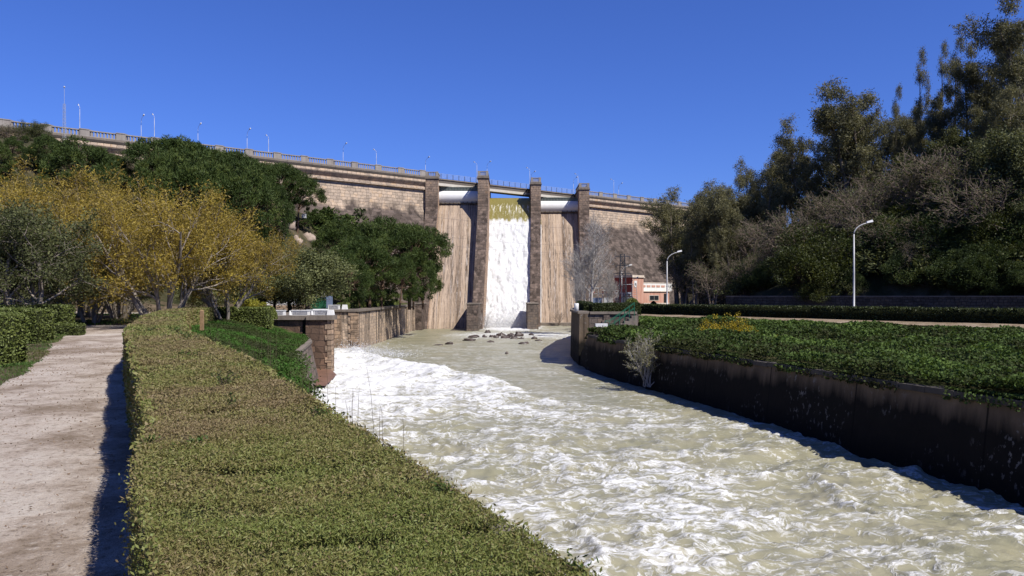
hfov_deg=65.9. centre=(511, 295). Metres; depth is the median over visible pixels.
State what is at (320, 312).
bench
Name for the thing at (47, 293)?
evergreen tree
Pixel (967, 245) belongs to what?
shrub
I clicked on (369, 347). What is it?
spray
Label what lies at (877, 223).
shrub
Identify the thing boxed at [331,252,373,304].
umbrella pine
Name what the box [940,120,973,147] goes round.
broadleaf tree
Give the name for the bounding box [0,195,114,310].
evergreen tree
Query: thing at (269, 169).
umbrella pine
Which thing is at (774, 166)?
eucalyptus tree
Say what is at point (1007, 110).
eucalyptus tree
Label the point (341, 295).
umbrella pine
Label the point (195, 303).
broadleaf tree
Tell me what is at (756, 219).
broadleaf tree
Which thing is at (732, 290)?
shrub
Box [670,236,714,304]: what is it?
broadleaf tree
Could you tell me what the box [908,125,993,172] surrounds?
shrub
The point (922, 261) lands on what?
shrub
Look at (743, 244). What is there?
bare tree
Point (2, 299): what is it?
evergreen tree
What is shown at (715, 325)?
flowering shrub
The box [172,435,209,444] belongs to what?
sprout
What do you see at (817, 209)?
bare tree
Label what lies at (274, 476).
hedge
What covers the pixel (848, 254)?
bare tree
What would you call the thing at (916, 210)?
shrub
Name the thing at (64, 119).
antenna mast
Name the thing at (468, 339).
rock
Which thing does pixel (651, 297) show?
window
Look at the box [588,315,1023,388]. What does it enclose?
ground cover
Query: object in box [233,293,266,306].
shrub
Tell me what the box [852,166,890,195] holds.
broadleaf tree
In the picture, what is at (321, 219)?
shrub
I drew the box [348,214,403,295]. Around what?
umbrella pine
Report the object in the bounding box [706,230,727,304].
eucalyptus tree
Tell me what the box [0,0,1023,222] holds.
sky
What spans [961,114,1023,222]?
broadleaf tree
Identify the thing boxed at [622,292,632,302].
transformer
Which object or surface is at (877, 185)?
bare tree
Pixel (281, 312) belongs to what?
bench
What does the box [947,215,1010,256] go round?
shrub
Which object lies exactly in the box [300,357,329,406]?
overhanging weeds
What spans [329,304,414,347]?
basin wall
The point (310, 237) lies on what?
boulder
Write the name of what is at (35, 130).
evergreen tree
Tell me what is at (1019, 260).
shrub
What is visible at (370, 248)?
umbrella pine
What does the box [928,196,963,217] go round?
shrub
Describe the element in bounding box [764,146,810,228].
eucalyptus tree
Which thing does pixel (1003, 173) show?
broadleaf tree
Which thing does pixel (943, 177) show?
bare tree
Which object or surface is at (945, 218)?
shrub
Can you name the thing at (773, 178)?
eucalyptus tree
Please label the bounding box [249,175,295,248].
umbrella pine
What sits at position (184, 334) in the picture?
sprout
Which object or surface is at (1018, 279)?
shrub
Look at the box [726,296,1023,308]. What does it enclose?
terrace retaining wall
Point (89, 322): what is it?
lawn grass
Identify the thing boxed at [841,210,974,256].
shrub
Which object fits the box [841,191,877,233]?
shrub
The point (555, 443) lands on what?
river water
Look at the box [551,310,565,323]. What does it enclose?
bare shrub
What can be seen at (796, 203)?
broadleaf tree
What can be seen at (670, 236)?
eucalyptus tree
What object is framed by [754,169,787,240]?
eucalyptus tree
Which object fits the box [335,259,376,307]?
umbrella pine
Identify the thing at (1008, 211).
shrub
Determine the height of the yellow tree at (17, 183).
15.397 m
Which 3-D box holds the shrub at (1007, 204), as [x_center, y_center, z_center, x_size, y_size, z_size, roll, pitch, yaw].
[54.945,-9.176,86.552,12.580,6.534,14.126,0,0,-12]
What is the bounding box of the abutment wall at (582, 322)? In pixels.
[570,307,638,364]
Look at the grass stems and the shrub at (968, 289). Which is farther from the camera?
the shrub at (968, 289)
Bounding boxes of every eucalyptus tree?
[636,208,684,304]
[637,184,694,303]
[652,192,692,303]
[653,225,682,303]
[677,188,710,304]
[679,187,733,303]
[679,225,705,303]
[684,183,742,294]
[691,178,728,290]
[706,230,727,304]
[715,173,754,260]
[732,156,763,237]
[744,166,777,224]
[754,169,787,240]
[758,161,790,217]
[763,136,803,220]
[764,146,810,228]
[769,113,819,214]
[788,136,824,206]
[790,164,823,224]
[803,76,880,235]
[803,127,861,192]
[810,150,836,200]
[818,81,895,206]
[823,104,861,193]
[839,91,888,177]
[842,145,860,185]
[867,132,895,169]
[882,119,911,169]
[887,104,937,156]
[888,83,901,165]
[890,125,923,171]
[895,106,928,165]
[912,44,932,157]
[923,94,957,147]
[924,94,959,137]
[935,37,951,131]
[938,65,991,135]
[940,39,998,131]
[943,33,965,143]
[949,0,1023,129]
[959,103,996,166]
[974,19,1023,117]
[976,56,1014,116]
[979,83,1023,147]
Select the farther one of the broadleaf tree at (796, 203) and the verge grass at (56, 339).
the broadleaf tree at (796, 203)
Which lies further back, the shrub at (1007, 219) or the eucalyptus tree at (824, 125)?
the eucalyptus tree at (824, 125)
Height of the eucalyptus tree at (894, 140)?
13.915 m
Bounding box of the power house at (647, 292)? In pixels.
[613,275,671,303]
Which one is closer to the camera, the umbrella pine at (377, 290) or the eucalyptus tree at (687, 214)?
the umbrella pine at (377, 290)
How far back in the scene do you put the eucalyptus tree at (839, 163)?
110.48 m
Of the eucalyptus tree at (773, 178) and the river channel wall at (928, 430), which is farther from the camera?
the eucalyptus tree at (773, 178)
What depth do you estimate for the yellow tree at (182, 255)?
48.54 m
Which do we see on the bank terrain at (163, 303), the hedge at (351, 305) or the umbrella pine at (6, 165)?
the umbrella pine at (6, 165)
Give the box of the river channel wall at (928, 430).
[579,335,1023,506]
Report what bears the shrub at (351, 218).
on the bank terrain at (163, 303)
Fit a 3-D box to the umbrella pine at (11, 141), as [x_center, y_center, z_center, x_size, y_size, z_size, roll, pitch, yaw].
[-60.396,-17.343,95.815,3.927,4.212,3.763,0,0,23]
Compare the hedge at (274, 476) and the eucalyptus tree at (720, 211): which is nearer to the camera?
the hedge at (274, 476)
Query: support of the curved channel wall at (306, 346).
on the bank terrain at (163, 303)
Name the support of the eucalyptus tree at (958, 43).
on the bank terrain at (876, 287)
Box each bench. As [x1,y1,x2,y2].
[276,310,285,314]
[291,310,310,314]
[313,310,326,314]
[328,305,339,308]
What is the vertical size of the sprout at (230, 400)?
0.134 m
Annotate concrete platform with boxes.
[595,323,607,334]
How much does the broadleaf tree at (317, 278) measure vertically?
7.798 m
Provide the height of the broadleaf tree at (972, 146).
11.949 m
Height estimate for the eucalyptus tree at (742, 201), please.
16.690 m
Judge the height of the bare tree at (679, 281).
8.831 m
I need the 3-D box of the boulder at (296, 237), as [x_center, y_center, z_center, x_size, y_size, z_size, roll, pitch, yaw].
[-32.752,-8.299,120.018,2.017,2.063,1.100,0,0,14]
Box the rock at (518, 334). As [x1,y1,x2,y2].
[514,331,523,336]
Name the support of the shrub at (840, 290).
on the bank terrain at (876, 287)
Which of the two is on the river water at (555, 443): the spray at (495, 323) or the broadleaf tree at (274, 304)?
the spray at (495, 323)
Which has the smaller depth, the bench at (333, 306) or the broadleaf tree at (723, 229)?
the bench at (333, 306)
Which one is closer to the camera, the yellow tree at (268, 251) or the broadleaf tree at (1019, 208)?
the yellow tree at (268, 251)
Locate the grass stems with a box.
[195,322,403,445]
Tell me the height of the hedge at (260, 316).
1.752 m
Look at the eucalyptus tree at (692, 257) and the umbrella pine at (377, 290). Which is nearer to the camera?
the umbrella pine at (377, 290)
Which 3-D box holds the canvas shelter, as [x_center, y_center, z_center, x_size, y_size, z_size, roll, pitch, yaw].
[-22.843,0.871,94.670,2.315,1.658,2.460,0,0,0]
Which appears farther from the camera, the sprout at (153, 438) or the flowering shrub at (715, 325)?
the flowering shrub at (715, 325)
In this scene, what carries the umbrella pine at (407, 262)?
on the bank terrain at (163, 303)
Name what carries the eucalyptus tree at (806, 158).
on the bank terrain at (876, 287)
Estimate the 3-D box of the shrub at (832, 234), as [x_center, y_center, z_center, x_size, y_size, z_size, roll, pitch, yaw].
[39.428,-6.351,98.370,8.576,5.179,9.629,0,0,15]
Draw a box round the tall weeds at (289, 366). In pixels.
[254,347,332,413]
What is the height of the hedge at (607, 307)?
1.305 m
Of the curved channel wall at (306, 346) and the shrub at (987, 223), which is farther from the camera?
the shrub at (987, 223)
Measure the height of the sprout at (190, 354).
0.138 m
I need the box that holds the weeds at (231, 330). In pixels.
[191,318,424,477]
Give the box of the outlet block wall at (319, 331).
[273,312,336,370]
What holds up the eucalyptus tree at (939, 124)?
on the bank terrain at (876, 287)
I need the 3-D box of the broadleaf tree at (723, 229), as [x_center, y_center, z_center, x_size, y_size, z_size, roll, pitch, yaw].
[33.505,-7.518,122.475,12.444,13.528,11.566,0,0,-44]
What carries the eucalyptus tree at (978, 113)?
on the bank terrain at (876, 287)
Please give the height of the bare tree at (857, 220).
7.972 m
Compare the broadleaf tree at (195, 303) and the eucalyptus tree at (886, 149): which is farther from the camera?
the eucalyptus tree at (886, 149)
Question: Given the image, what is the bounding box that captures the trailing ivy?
[585,332,1023,411]
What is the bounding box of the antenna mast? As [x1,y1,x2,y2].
[62,86,65,139]
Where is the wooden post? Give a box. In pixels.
[200,310,203,330]
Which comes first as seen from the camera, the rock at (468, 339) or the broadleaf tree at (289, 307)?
the broadleaf tree at (289, 307)
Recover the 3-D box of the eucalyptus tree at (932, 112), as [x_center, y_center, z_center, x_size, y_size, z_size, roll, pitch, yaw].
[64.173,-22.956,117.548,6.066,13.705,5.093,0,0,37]
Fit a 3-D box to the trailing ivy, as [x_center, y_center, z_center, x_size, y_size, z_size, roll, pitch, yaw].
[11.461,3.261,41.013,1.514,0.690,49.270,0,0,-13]
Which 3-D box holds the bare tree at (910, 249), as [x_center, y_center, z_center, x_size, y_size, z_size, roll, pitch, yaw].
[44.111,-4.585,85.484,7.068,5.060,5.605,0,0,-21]
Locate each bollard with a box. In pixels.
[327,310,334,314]
[574,303,578,311]
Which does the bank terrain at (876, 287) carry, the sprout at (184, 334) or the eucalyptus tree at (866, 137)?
the eucalyptus tree at (866, 137)
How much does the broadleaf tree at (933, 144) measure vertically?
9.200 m
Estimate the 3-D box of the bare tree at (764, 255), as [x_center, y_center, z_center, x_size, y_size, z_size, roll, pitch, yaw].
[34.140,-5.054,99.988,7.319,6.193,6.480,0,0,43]
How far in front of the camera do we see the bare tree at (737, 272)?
104.22 m
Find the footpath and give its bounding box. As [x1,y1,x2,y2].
[641,314,1023,327]
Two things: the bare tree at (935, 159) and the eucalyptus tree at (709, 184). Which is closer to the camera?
the bare tree at (935, 159)
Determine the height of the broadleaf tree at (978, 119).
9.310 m
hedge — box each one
[0,303,76,323]
[0,306,55,343]
[0,310,29,367]
[54,322,85,335]
[114,306,603,575]
[215,306,272,328]
[257,306,273,328]
[336,302,366,308]
[364,301,388,306]
[388,300,398,305]
[576,300,591,310]
[588,302,641,315]
[641,303,1023,323]
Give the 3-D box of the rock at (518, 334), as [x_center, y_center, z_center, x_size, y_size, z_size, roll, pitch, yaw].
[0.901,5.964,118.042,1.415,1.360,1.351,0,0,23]
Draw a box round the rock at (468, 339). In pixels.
[462,338,475,340]
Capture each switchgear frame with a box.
[589,288,607,302]
[602,290,617,302]
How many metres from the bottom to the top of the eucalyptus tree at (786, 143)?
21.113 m
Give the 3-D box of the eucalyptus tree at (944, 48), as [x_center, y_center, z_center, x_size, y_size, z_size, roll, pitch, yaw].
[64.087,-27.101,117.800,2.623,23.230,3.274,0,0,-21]
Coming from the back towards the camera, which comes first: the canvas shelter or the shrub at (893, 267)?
the canvas shelter
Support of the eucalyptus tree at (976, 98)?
on the bank terrain at (876, 287)
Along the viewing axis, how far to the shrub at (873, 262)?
87.48 m
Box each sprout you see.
[136,326,156,331]
[139,434,162,444]
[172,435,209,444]
[177,331,203,337]
[178,350,205,355]
[211,368,240,385]
[227,392,235,403]
[310,406,329,416]
[430,478,455,495]
[562,551,598,574]
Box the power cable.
[369,208,610,229]
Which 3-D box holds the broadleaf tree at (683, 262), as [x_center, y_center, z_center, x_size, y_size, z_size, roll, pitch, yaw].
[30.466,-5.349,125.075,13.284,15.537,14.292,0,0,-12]
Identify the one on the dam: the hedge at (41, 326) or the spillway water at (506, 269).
the spillway water at (506, 269)
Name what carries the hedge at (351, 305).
on the basin wall at (371, 325)
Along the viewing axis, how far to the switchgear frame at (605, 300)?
145.99 m
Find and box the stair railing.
[605,302,634,325]
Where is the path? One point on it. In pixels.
(88, 542)
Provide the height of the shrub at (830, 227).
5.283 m
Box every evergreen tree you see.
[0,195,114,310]
[0,252,47,304]
[11,119,54,140]
[17,235,87,304]
[29,232,156,323]
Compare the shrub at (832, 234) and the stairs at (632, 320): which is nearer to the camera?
the stairs at (632, 320)
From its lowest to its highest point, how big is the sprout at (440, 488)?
0.083 m
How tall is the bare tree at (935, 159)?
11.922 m
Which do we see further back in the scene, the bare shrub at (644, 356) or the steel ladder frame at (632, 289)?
the steel ladder frame at (632, 289)
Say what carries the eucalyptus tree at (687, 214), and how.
on the bank terrain at (876, 287)
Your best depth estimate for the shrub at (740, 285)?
102.69 m
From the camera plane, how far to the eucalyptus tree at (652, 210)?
127.84 m
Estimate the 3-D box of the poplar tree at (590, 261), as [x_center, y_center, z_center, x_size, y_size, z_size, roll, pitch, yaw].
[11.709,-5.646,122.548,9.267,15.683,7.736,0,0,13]
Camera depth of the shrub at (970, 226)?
81.19 m
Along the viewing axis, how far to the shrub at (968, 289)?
79.20 m
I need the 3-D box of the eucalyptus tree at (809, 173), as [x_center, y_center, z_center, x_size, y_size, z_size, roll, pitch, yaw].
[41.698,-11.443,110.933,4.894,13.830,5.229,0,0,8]
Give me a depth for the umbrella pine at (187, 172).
94.20 m
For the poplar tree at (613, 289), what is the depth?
127.99 m
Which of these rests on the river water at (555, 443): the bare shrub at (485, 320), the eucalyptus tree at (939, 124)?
the bare shrub at (485, 320)
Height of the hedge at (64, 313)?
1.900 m
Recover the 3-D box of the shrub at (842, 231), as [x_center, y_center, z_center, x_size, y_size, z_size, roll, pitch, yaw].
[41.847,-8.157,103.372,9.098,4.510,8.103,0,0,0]
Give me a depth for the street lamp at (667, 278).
100.95 m
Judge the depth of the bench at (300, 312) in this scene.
63.15 m
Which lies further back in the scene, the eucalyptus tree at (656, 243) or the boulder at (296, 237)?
the eucalyptus tree at (656, 243)
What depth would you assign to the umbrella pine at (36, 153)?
97.03 m
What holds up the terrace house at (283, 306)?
on the bank terrain at (163, 303)
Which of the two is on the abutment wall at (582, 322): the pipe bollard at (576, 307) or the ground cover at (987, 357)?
the pipe bollard at (576, 307)
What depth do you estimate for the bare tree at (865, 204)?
95.01 m
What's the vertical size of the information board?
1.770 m
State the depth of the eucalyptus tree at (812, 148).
117.01 m
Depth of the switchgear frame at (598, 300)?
140.20 m
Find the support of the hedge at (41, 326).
on the bank terrain at (163, 303)
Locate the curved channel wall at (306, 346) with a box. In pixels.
[297,337,565,574]
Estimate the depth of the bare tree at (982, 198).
81.94 m
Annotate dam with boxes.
[0,118,735,330]
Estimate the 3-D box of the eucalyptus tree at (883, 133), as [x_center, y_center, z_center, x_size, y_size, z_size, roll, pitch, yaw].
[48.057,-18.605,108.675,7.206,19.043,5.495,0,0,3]
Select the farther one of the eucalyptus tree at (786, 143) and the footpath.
the eucalyptus tree at (786, 143)
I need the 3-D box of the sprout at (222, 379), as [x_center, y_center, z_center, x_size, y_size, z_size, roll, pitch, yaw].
[-2.606,0.748,7.236,0.276,0.170,0.198,0,0,34]
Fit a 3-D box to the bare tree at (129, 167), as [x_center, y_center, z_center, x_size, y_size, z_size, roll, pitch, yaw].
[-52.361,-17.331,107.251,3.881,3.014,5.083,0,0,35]
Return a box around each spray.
[334,337,422,358]
[480,280,528,327]
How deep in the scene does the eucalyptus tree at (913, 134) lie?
102.32 m
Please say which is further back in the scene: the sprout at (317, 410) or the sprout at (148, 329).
the sprout at (148, 329)
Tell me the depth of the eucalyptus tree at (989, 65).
103.58 m
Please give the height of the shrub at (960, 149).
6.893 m
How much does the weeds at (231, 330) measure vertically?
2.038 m
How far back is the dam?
158.33 m
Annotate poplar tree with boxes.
[560,210,616,301]
[570,271,586,301]
[600,266,620,302]
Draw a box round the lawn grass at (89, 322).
[75,313,139,324]
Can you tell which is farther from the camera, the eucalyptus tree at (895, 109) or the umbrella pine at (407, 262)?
the eucalyptus tree at (895, 109)
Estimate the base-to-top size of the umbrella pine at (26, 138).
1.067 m
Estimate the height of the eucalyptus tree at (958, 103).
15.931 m
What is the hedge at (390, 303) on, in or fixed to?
on the basin wall at (371, 325)
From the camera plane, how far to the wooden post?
42.22 m
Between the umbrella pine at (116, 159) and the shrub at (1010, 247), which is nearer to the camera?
the shrub at (1010, 247)
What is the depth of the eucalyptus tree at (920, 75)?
115.43 m
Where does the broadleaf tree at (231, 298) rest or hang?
on the bank terrain at (163, 303)
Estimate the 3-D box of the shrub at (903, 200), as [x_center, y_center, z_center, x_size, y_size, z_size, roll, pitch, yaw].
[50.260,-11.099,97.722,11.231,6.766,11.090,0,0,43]
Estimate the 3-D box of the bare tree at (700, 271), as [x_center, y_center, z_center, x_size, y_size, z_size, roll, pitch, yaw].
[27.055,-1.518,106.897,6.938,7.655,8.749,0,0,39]
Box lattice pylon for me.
[614,254,630,301]
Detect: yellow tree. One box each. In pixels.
[0,147,99,304]
[0,159,138,316]
[35,176,182,318]
[40,165,275,324]
[153,209,305,319]
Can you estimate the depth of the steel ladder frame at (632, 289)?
149.97 m
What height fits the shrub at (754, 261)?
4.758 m
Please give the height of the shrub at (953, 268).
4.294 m
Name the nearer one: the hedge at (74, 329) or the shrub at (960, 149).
the hedge at (74, 329)
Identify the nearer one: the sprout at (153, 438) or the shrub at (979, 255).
the sprout at (153, 438)
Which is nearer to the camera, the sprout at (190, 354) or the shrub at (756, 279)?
the sprout at (190, 354)
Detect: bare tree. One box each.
[0,123,32,139]
[126,159,134,178]
[658,256,718,304]
[684,260,732,304]
[715,248,762,295]
[720,213,777,271]
[735,207,835,260]
[752,235,805,264]
[792,183,861,236]
[815,169,906,237]
[823,241,867,269]
[832,207,933,263]
[856,160,918,200]
[875,139,983,216]
[891,234,949,269]
[899,154,997,215]
[921,171,1023,237]
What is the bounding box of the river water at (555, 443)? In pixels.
[312,326,1023,575]
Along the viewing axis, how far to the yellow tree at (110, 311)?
59.31 m
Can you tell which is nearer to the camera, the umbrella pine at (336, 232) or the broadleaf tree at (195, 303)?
the broadleaf tree at (195, 303)
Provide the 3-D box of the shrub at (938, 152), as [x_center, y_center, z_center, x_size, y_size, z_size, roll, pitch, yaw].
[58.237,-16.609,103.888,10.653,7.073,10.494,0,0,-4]
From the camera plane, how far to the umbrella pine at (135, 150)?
102.42 m
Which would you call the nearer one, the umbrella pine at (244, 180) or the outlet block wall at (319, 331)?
the outlet block wall at (319, 331)
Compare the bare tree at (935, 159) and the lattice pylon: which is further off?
the lattice pylon
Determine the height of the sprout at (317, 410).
0.099 m
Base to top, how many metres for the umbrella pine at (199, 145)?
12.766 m
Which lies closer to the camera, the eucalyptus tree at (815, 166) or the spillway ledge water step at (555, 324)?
the eucalyptus tree at (815, 166)
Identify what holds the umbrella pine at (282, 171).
on the bank terrain at (163, 303)
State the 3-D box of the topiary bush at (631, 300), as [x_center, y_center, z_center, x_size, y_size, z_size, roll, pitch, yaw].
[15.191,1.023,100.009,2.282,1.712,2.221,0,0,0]
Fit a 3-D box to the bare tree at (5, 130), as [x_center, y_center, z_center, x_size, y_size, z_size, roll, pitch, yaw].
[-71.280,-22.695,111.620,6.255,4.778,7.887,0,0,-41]
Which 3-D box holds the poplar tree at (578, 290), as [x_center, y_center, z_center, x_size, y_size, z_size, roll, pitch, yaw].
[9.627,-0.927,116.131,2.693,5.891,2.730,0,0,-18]
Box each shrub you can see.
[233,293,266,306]
[304,209,331,225]
[308,206,368,235]
[479,310,491,329]
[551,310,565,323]
[621,327,667,386]
[699,313,735,329]
[713,265,765,295]
[724,260,755,282]
[725,311,758,331]
[731,269,749,292]
[738,260,778,289]
[741,250,773,269]
[763,218,865,287]
[794,272,838,302]
[796,215,847,246]
[801,226,857,255]
[815,215,852,239]
[828,266,869,288]
[830,271,863,295]
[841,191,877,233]
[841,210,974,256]
[847,198,941,238]
[851,228,902,275]
[855,200,902,237]
[859,204,934,247]
[872,204,932,220]
[879,246,943,286]
[885,188,928,208]
[888,243,949,287]
[899,198,999,247]
[900,243,996,283]
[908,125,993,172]
[914,210,1023,256]
[922,251,1003,287]
[924,144,967,161]
[924,244,974,277]
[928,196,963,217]
[931,248,983,274]
[937,213,980,248]
[937,272,989,292]
[941,135,981,162]
[942,248,1013,284]
[944,132,983,157]
[947,187,1023,216]
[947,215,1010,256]
[948,253,1022,287]
[949,250,1020,289]
[954,202,1023,246]
[955,210,1023,251]
[957,201,1019,244]
[957,243,1014,272]
[959,130,976,152]
[978,234,1023,262]
[979,277,1023,295]
[980,244,1023,268]
[993,217,1022,250]
[998,244,1023,275]
[999,261,1023,289]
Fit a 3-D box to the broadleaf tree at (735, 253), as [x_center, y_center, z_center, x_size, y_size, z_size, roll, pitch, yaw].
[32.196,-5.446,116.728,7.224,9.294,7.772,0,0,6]
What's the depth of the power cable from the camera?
134.25 m
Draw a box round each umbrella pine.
[0,139,19,180]
[2,136,30,166]
[20,133,67,173]
[21,135,29,142]
[26,147,48,168]
[33,134,127,200]
[103,153,130,183]
[117,135,207,215]
[126,146,197,219]
[144,147,244,228]
[148,136,226,208]
[189,150,268,204]
[201,157,286,239]
[231,158,286,208]
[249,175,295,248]
[256,161,313,220]
[281,173,327,233]
[299,217,312,230]
[310,218,365,256]
[323,241,374,302]
[326,234,405,307]
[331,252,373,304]
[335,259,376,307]
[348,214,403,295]
[368,259,400,310]
[372,221,454,309]
[384,253,423,309]
[392,236,444,308]
[396,246,438,309]
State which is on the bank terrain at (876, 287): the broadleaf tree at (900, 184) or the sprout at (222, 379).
the broadleaf tree at (900, 184)
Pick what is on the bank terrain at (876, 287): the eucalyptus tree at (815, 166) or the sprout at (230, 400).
the eucalyptus tree at (815, 166)
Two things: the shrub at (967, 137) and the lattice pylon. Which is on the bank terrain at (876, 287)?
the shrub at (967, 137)
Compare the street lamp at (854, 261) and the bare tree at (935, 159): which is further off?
the bare tree at (935, 159)
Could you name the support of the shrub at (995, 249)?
on the bank terrain at (876, 287)
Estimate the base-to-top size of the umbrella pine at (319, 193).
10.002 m
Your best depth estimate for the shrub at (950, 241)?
81.43 m
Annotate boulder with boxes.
[281,221,296,230]
[294,235,302,244]
[304,232,315,241]
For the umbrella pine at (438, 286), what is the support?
on the bank terrain at (163, 303)
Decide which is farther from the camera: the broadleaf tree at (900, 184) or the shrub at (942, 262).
the broadleaf tree at (900, 184)
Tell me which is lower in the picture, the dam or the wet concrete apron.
the wet concrete apron
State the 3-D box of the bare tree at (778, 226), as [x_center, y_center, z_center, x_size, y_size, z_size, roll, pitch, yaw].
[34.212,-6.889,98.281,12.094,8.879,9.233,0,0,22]
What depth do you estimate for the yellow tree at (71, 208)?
64.95 m
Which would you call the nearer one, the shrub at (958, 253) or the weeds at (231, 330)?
the weeds at (231, 330)
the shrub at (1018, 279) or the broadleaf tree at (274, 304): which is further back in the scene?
the broadleaf tree at (274, 304)
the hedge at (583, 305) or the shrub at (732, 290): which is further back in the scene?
the shrub at (732, 290)
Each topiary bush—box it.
[266,305,277,318]
[626,298,638,302]
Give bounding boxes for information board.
[326,296,332,307]
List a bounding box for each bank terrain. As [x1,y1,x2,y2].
[0,138,406,383]
[615,228,1023,393]
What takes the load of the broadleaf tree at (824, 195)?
on the bank terrain at (876, 287)
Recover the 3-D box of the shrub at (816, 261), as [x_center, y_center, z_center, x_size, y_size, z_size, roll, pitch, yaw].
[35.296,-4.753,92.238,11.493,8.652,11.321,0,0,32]
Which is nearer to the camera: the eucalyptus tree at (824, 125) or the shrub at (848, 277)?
the shrub at (848, 277)
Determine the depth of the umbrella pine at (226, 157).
107.39 m
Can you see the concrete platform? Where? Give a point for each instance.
(601, 324)
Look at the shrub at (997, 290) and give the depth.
76.69 m
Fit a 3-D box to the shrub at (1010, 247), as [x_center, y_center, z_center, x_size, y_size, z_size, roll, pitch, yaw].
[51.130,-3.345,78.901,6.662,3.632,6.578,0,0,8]
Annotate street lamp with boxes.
[666,250,681,303]
[853,220,872,305]
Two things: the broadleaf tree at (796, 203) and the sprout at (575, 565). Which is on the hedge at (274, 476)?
the sprout at (575, 565)
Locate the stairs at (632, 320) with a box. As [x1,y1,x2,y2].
[620,316,637,325]
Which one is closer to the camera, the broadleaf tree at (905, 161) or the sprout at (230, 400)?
the sprout at (230, 400)
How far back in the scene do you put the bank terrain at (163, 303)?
96.78 m
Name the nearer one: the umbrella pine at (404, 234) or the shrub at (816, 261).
the shrub at (816, 261)
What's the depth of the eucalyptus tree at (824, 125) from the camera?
105.42 m
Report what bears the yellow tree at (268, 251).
on the bank terrain at (163, 303)
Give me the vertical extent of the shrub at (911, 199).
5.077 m
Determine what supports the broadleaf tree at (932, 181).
on the bank terrain at (876, 287)
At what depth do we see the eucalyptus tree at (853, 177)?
106.46 m
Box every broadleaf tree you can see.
[173,279,214,306]
[213,273,261,306]
[248,239,364,309]
[257,262,313,311]
[257,273,278,309]
[669,223,723,303]
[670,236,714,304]
[685,211,745,289]
[715,232,745,275]
[749,205,783,238]
[784,194,818,235]
[815,185,855,221]
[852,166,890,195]
[882,162,921,209]
[889,149,931,175]
[918,173,976,216]
[922,133,962,159]
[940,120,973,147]
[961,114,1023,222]
[961,127,1017,191]
[961,189,1004,222]
[967,163,1013,199]
[969,111,1022,137]
[1003,192,1023,238]
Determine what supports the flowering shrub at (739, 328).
on the bank terrain at (876, 287)
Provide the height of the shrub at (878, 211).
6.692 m
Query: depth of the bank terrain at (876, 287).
83.80 m
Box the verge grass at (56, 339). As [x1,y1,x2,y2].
[0,319,106,384]
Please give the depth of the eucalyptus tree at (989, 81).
108.22 m
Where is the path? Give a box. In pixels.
[0,325,134,575]
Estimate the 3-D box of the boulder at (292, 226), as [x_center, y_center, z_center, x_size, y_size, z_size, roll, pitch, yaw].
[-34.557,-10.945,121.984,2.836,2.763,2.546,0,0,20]
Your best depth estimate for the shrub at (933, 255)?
80.68 m
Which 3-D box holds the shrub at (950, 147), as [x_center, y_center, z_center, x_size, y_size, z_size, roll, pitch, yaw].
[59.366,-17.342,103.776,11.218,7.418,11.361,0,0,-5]
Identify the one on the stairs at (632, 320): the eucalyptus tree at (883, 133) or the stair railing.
the stair railing
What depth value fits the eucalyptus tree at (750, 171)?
119.32 m
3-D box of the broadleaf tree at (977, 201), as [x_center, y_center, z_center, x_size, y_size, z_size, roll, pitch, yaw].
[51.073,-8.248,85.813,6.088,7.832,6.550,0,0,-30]
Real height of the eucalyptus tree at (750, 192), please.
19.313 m
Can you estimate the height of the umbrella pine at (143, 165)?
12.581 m
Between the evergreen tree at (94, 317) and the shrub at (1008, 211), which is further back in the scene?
the shrub at (1008, 211)
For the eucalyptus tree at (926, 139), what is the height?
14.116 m
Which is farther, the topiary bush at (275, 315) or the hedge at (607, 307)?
the hedge at (607, 307)
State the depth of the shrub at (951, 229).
84.89 m
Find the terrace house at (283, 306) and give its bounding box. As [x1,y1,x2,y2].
[262,294,325,309]
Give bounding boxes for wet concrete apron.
[315,368,335,385]
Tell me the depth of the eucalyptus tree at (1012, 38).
96.77 m
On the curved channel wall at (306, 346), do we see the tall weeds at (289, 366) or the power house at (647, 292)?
the tall weeds at (289, 366)
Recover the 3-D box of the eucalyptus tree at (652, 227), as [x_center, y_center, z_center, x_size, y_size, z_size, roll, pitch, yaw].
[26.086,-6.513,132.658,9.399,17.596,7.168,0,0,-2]
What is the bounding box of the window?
[649,295,658,300]
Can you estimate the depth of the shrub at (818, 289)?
88.88 m
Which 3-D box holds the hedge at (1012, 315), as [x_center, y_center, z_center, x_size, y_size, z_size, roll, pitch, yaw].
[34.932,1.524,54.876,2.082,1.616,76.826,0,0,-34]
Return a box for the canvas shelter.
[311,297,327,309]
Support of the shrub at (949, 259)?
on the bank terrain at (876, 287)
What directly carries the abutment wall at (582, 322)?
on the bank terrain at (876, 287)
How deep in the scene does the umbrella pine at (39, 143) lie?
96.95 m
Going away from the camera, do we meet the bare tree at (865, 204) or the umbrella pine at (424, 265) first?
the bare tree at (865, 204)
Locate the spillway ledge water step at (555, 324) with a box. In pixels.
[541,322,570,325]
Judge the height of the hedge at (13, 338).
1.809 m
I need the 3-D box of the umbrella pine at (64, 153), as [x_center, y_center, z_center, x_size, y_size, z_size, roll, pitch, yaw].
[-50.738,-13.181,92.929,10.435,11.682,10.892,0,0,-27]
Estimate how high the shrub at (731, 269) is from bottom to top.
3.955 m
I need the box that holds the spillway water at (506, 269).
[485,198,530,326]
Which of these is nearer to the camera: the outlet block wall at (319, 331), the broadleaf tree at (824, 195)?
the outlet block wall at (319, 331)
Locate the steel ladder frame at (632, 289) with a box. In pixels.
[627,284,637,300]

